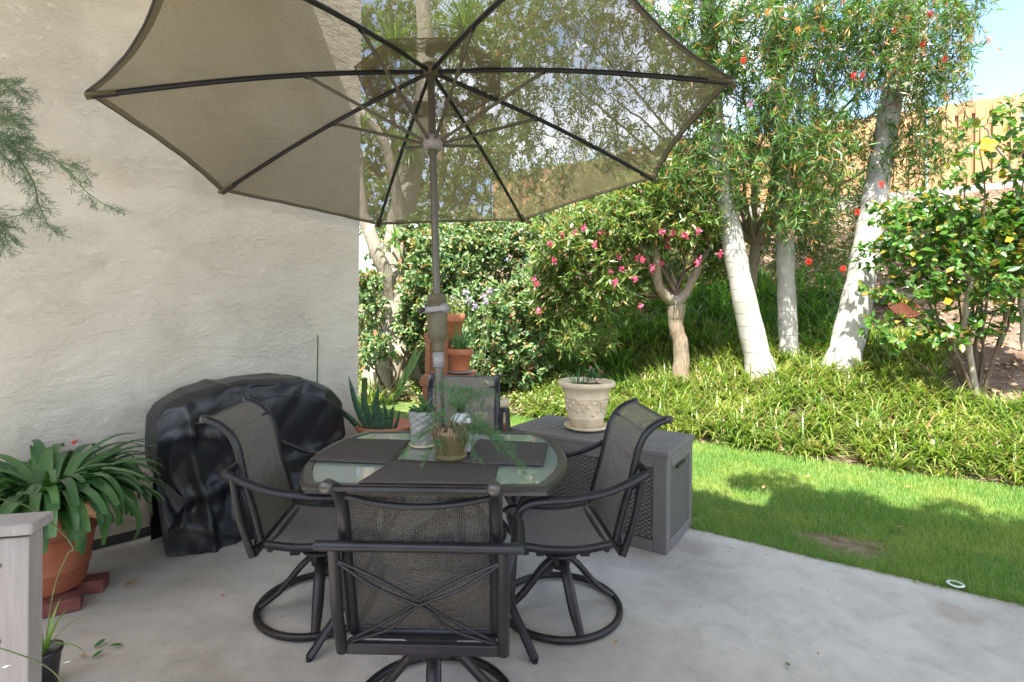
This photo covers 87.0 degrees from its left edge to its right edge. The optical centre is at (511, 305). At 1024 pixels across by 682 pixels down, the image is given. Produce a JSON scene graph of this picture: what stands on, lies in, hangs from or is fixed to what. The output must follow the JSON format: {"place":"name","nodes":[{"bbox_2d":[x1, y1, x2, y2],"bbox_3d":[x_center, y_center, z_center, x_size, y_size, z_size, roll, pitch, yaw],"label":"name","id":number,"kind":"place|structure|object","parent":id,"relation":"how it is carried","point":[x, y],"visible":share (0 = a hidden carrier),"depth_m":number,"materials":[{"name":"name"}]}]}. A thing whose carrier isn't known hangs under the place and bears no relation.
{"place":"outdoors","nodes":[
{"label":"outdoors","id":0,"kind":"place"},
{"bbox_2d":[492,393,508,423],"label":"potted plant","id":1,"kind":"object","parent":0,"point":[504,401],"visible":0.32,"depth_m":4.52,"materials":[{"name":"beige ceramic"}]},
{"bbox_2d":[42,495,1023,681],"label":"patio","id":2,"kind":"structure","parent":0,"point":[767,616],"depth_m":2.55,"materials":[{"name":"concrete"}]},
{"bbox_2d":[0,511,53,681],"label":"cabinet","id":3,"kind":"object","parent":2,"relation":"on","point":[21,558],"visible":1,"depth_m":1.33,"materials":[{"name":"grey wood"}]},
{"bbox_2d":[0,498,107,681],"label":"potted plant","id":4,"kind":"object","parent":2,"relation":"on","point":[51,654],"visible":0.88,"depth_m":2.08,"materials":[{"name":"green plant"}]},
{"bbox_2d":[42,589,83,618],"bbox_3d":[-2.205,1.446,2.611,0.200,0.065,0.100,1,0,-32],"label":"brick","id":5,"kind":"object","parent":2,"relation":"on","point":[72,601],"visible":0.52,"depth_m":2.60,"materials":[{"name":"red brick"}]},
{"bbox_2d":[66,572,109,594],"bbox_3d":[-2.220,1.446,2.798,0.200,0.065,0.100,1,0,-20],"label":"brick","id":6,"kind":"object","parent":2,"relation":"on","point":[94,583],"visible":0.5,"depth_m":2.78,"materials":[{"name":"red brick"}]},
{"bbox_2d":[94,638,105,647],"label":"fallen leaf","id":7,"kind":"object","parent":2,"relation":"on","point":[99,642],"visible":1,"depth_m":2.35,"materials":[{"name":"green plant"}]},
{"bbox_2d":[109,643,121,645],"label":"fallen leaf","id":8,"kind":"object","parent":2,"relation":"on","point":[116,644],"visible":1,"depth_m":2.34,"materials":[{"name":"green plant"}]},
{"bbox_2d":[145,373,344,556],"bbox_3d":[-1.670,0.978,3.643,0.554,1.003,1.254,0,0,43],"label":"covered grill","id":9,"kind":"object","parent":2,"relation":"on","point":[194,514],"visible":0.7,"depth_m":3.33,"materials":[{"name":"black fabric"}]},
{"bbox_2d":[199,397,379,641],"bbox_3d":[-1.025,0.988,2.677,0.781,0.995,0.663,0,0,-6],"label":"swivel chair","id":10,"kind":"object","parent":2,"relation":"on","point":[306,533],"visible":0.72,"depth_m":2.58,"materials":[{"name":"grey metal"}]},
{"bbox_2d":[317,335,318,382],"bbox_3d":[-1.528,0.859,4.231,0.012,1.255,0.019,1,0,0],"label":"plant stake","id":11,"kind":"object","parent":2,"relation":"on","point":[317,356],"visible":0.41,"depth_m":4.23,"materials":[{"name":"green metal"}]},
{"bbox_2d":[343,346,423,498],"bbox_3d":[-1.034,0.896,4.258,0.486,1.190,0.518,1,0,24],"label":"potted snake plant","id":12,"kind":"object","parent":2,"relation":"on","point":[376,420],"visible":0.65,"depth_m":4.21,"materials":[{"name":"green plant"}]},
{"bbox_2d":[83,0,734,621],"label":"patio umbrella","id":13,"kind":"object","parent":2,"relation":"on","point":[371,72],"visible":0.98,"depth_m":2.95,"materials":[{"name":"fabric"}]},
{"bbox_2d":[312,478,525,681],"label":"swivel chair","id":14,"kind":"object","parent":2,"relation":"on","point":[429,625],"visible":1,"depth_m":1.70,"materials":[{"name":"black metal"}]},
{"bbox_2d":[299,431,566,664],"bbox_3d":[-0.375,1.134,2.815,1.310,0.726,1.118,1,0,0],"label":"patio table","id":15,"kind":"object","parent":2,"relation":"on","point":[546,478],"visible":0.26,"depth_m":2.48,"materials":[{"name":"metal"}]},
{"bbox_2d":[309,438,410,463],"bbox_3d":[-0.789,0.763,2.856,0.428,0.005,0.481,1,0,0],"label":"placemat","id":16,"kind":"object","parent":15,"relation":"on","point":[382,451],"visible":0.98,"depth_m":2.82,"materials":[{"name":"grey fabric"}]},
{"bbox_2d":[408,391,435,448],"bbox_3d":[-0.499,0.623,2.984,0.169,0.298,0.183,0,0,-44],"label":"textured pot","id":17,"kind":"object","parent":15,"relation":"on","point":[420,414],"visible":0.71,"depth_m":2.92,"materials":[{"name":"white ceramic"}]},
{"bbox_2d":[358,459,498,483],"bbox_3d":[-0.364,0.766,2.506,0.602,0.005,0.356,1,0,0],"label":"placemat","id":18,"kind":"object","parent":15,"relation":"on","point":[408,471],"visible":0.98,"depth_m":2.47,"materials":[{"name":"grey fabric"}]},
{"bbox_2d":[452,403,470,452],"bbox_3d":[-0.272,0.646,2.864,0.110,0.256,0.072,1,0,0],"label":"plastic bottle","id":19,"kind":"object","parent":15,"relation":"on","point":[461,417],"visible":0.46,"depth_m":2.84,"materials":[{"name":"white plastic"}]},
{"bbox_2d":[397,378,529,473],"bbox_3d":[-0.218,0.578,2.720,0.657,0.457,0.496,1,0,0],"label":"potted fern","id":20,"kind":"object","parent":15,"relation":"on","point":[451,440],"visible":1,"depth_m":2.67,"materials":[{"name":"green plant"}]},
{"bbox_2d":[460,439,547,465],"bbox_3d":[-0.023,0.769,2.843,0.408,0.005,0.462,0,0,8],"label":"placemat","id":21,"kind":"object","parent":15,"relation":"on","point":[532,453],"visible":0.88,"depth_m":2.81,"materials":[{"name":"grey fabric"}]},
{"bbox_2d":[405,332,505,431],"bbox_3d":[-0.481,0.875,4.840,0.907,1.244,0.832,1,0,0],"label":"wooden plant stand","id":22,"kind":"object","parent":2,"relation":"on","point":[429,370],"visible":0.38,"depth_m":4.93,"materials":[{"name":"brown wood"}]},
{"bbox_2d":[446,295,464,341],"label":"potted plant","id":23,"kind":"object","parent":22,"relation":"on","point":[458,320],"visible":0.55,"depth_m":5.00,"materials":[{"name":"green plant"}]},
{"bbox_2d":[446,317,482,373],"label":"potted plant","id":24,"kind":"object","parent":22,"relation":"on","point":[460,352],"visible":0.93,"depth_m":4.85,"materials":[{"name":"ceramic"}]},
{"bbox_2d":[411,373,510,556],"bbox_3d":[-0.340,0.994,3.582,0.663,0.995,0.781,0,0,-1],"label":"swivel chair","id":25,"kind":"object","parent":2,"relation":"on","point":[495,414],"visible":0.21,"depth_m":3.81,"materials":[{"name":"grey fabric"}]},
{"bbox_2d":[118,534,1019,668],"bbox_3d":[1.583,1.510,1.744,7.600,0.020,2.833,0,0,34],"label":"debris","id":26,"kind":"object","parent":2,"relation":"on","point":[700,605],"visible":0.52,"depth_m":2.82,"materials":[{"name":"brown plant"}]},
{"bbox_2d":[503,398,672,644],"bbox_3d":[0.323,1.000,2.688,0.781,0.995,0.663,0,0,-6],"label":"swivel chair","id":27,"kind":"object","parent":2,"relation":"on","point":[561,545],"visible":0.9,"depth_m":2.61,"materials":[{"name":"grey metal"}]},
{"bbox_2d":[511,415,694,554],"bbox_3d":[0.612,1.191,3.800,1.164,0.629,0.581,0,0,34],"label":"deck box","id":28,"kind":"object","parent":2,"relation":"on","point":[664,523],"visible":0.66,"depth_m":3.50,"materials":[{"name":"grey plastic"}]},
{"bbox_2d":[564,421,606,431],"bbox_3d":[0.526,0.856,3.840,0.312,0.032,0.312,1,0,0],"label":"plant saucer","id":29,"kind":"object","parent":28,"relation":"on","point":[569,426],"visible":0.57,"depth_m":3.72,"materials":[{"name":"beige ceramic"}]},
{"bbox_2d":[558,366,615,428],"bbox_3d":[0.528,0.639,3.840,0.409,0.429,0.409,1,0,26],"label":"urn planter","id":30,"kind":"object","parent":29,"relation":"on","point":[586,399],"visible":1,"depth_m":3.73,"materials":[{"name":"beige ceramic"}]},
{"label":"brick","id":31,"kind":"object","parent":2,"relation":"on","visible":0},
{"bbox_2d":[0,433,169,598],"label":"potted clivia","id":32,"kind":"object","parent":31,"relation":"on","point":[76,491],"visible":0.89,"depth_m":2.64,"materials":[{"name":"plant"}]},
{"bbox_2d":[358,188,1023,490],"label":"ground","id":33,"kind":"structure","parent":0,"point":[1005,355],"depth_m":6.81,"materials":[{"name":"soil"}]},
{"bbox_2d":[0,0,360,549],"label":"stucco house","id":34,"kind":"structure","parent":33,"relation":"on","point":[183,273],"depth_m":3.40,"materials":[{"name":"white paint"}]},
{"bbox_2d":[0,72,129,261],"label":"hanging fern","id":35,"kind":"object","parent":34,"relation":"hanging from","point":[14,148],"visible":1,"depth_m":1.51,"materials":[{"name":"plant"}]},
{"bbox_2d":[358,207,488,398],"bbox_3d":[-1.675,-0.071,9.269,2.286,3.339,3.116,0,0,-26],"label":"glossy shrub","id":36,"kind":"object","parent":33,"relation":"on","point":[417,277],"visible":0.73,"depth_m":8.39,"materials":[{"name":"green plant"}]},
{"bbox_2d":[358,0,498,405],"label":"old leaning tree","id":37,"kind":"object","parent":33,"relation":"on","point":[383,262],"visible":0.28,"depth_m":8.95,"materials":[{"name":"white plant"}]},
{"bbox_2d":[359,0,556,290],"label":"evergreen tree","id":38,"kind":"object","parent":33,"relation":"on","point":[440,132],"visible":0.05,"depth_m":12.89,"materials":[{"name":"green plant"}]},
{"bbox_2d":[358,327,573,416],"bbox_3d":[-0.900,0.971,9.539,6.034,1.173,2.757,0,0,34],"label":"ivy ground cover","id":39,"kind":"object","parent":33,"relation":"on","point":[421,361],"visible":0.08,"depth_m":8.08,"materials":[{"name":"green plant"}]},
{"bbox_2d":[450,287,492,406],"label":"lilac flowers","id":40,"kind":"object","parent":33,"relation":"on","point":[482,296],"visible":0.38,"depth_m":6.58,"materials":[{"name":"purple plant"}]},
{"bbox_2d":[424,204,569,390],"bbox_3d":[-0.144,-0.218,8.747,2.211,3.044,2.659,1,0,0],"label":"glossy shrub","id":41,"kind":"object","parent":33,"relation":"on","point":[499,241],"visible":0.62,"depth_m":8.09,"materials":[{"name":"green plant"}]},
{"bbox_2d":[365,122,748,329],"bbox_3d":[1.049,-1.450,11.353,7.843,4.535,3.630,1,0,0],"label":"background shrub","id":42,"kind":"object","parent":33,"relation":"on","point":[688,272],"visible":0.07,"depth_m":11.00,"materials":[{"name":"green plant"}]},
{"bbox_2d":[516,164,730,380],"bbox_3d":[1.633,-0.393,7.576,3.196,3.122,1.621,1,0,0],"label":"pink flowering tree","id":43,"kind":"object","parent":33,"relation":"on","point":[654,235],"visible":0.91,"depth_m":7.40,"materials":[{"name":"green plant"}]},
{"bbox_2d":[475,255,848,390],"bbox_3d":[1.910,0.110,9.858,8.079,2.399,5.193,0,0,32],"label":"dark ground cover","id":44,"kind":"object","parent":33,"relation":"on","point":[719,301],"visible":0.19,"depth_m":8.92,"materials":[{"name":"green plant"}]},
{"bbox_2d":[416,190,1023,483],"bbox_3d":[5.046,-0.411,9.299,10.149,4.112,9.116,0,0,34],"label":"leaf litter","id":45,"kind":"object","parent":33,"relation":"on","point":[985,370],"visible":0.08,"depth_m":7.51,"materials":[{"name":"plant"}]},
{"bbox_2d":[699,1,779,387],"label":"tree","id":46,"kind":"object","parent":33,"relation":"on","point":[753,338],"visible":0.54,"depth_m":7.03,"materials":[{"name":"plant"}]},
{"bbox_2d":[482,0,1006,300],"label":"bottlebrush tree","id":47,"kind":"object","parent":33,"relation":"on","point":[809,165],"visible":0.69,"depth_m":6.85,"materials":[{"name":"green plant"}]},
{"bbox_2d":[721,2,800,359],"bbox_3d":[3.780,-2.874,7.735,4.514,7.463,4.585,1,0,0],"label":"tree","id":48,"kind":"object","parent":33,"relation":"on","point":[787,309],"visible":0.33,"depth_m":7.38,"materials":[{"name":"plant"}]},
{"bbox_2d":[508,182,1021,257],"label":"block footing wall","id":49,"kind":"structure","parent":33,"relation":"on","point":[947,191],"depth_m":11.91,"materials":[{"name":"beige concrete"}]},
{"bbox_2d":[493,92,1023,222],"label":"board fence","id":50,"kind":"object","parent":49,"relation":"on","point":[982,108],"visible":0.09,"depth_m":11.86,"materials":[{"name":"brown wood"}]},
{"bbox_2d":[509,313,1023,485],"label":"strappy ground cover","id":51,"kind":"object","parent":33,"relation":"on","point":[966,435],"visible":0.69,"depth_m":6.15,"materials":[{"name":"green plant"}]},
{"bbox_2d":[818,0,910,378],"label":"tree","id":52,"kind":"object","parent":33,"relation":"on","point":[854,305],"visible":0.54,"depth_m":6.95,"materials":[{"name":"plant"}]},
{"bbox_2d":[888,298,919,318],"bbox_3d":[5.657,0.025,7.799,0.428,0.321,0.318,1,0,0],"label":"terracotta dish","id":53,"kind":"object","parent":33,"relation":"on","point":[904,308],"visible":0.68,"depth_m":7.83,"materials":[{"name":"orange ceramic"}]},
{"bbox_2d":[895,0,927,192],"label":"palm tree","id":54,"kind":"object","parent":33,"relation":"on","point":[916,73],"visible":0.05,"depth_m":15.61,"materials":[{"name":"green plant"}]},
{"bbox_2d":[878,276,959,304],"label":"potted plant","id":55,"kind":"object","parent":33,"relation":"on","point":[904,290],"visible":0.07,"depth_m":8.21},
{"bbox_2d":[846,89,1023,398],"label":"hibiscus shrub","id":56,"kind":"object","parent":33,"relation":"on","point":[1005,243],"visible":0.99,"depth_m":5.82,"materials":[{"name":"green plant"}]},
{"bbox_2d":[889,205,1017,301],"bbox_3d":[7.628,-0.728,8.762,2.341,1.861,2.625,1,0,0],"label":"leafy bush","id":57,"kind":"object","parent":33,"relation":"on","point":[918,236],"visible":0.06,"depth_m":9.04,"materials":[{"name":"green plant"}]},
{"bbox_2d":[358,396,1023,606],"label":"lawn","id":58,"kind":"structure","parent":0,"point":[402,406],"depth_m":4.04,"materials":[{"name":"green plant"}]},
{"bbox_2d":[361,377,367,412],"bbox_3d":[-2.077,1.252,7.600,0.090,0.500,0.090,1,0,0],"label":"garden light","id":59,"kind":"object","parent":58,"relation":"on","point":[364,387],"visible":0.77,"depth_m":7.57,"materials":[{"name":"grey metal"}]},
{"bbox_2d":[785,529,902,564],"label":"bare soil","id":60,"kind":"structure","parent":58,"relation":"on","point":[835,542],"depth_m":3.46,"materials":[{"name":"brown soil"}]},
{"bbox_2d":[946,580,964,587],"bbox_3d":[2.391,1.499,2.912,0.082,0.007,0.082,1,0,0],"label":"sprinkler ring","id":61,"kind":"object","parent":58,"relation":"on","point":[955,585],"visible":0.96,"depth_m":2.90,"materials":[{"name":"white plastic"}]},
{"bbox_2d":[359,0,1023,271],"label":"sky","id":62,"kind":"structure","parent":0,"point":[998,74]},
{"bbox_2d":[652,133,972,205],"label":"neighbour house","id":63,"kind":"structure","parent":0,"point":[760,134],"depth_m":23.50,"materials":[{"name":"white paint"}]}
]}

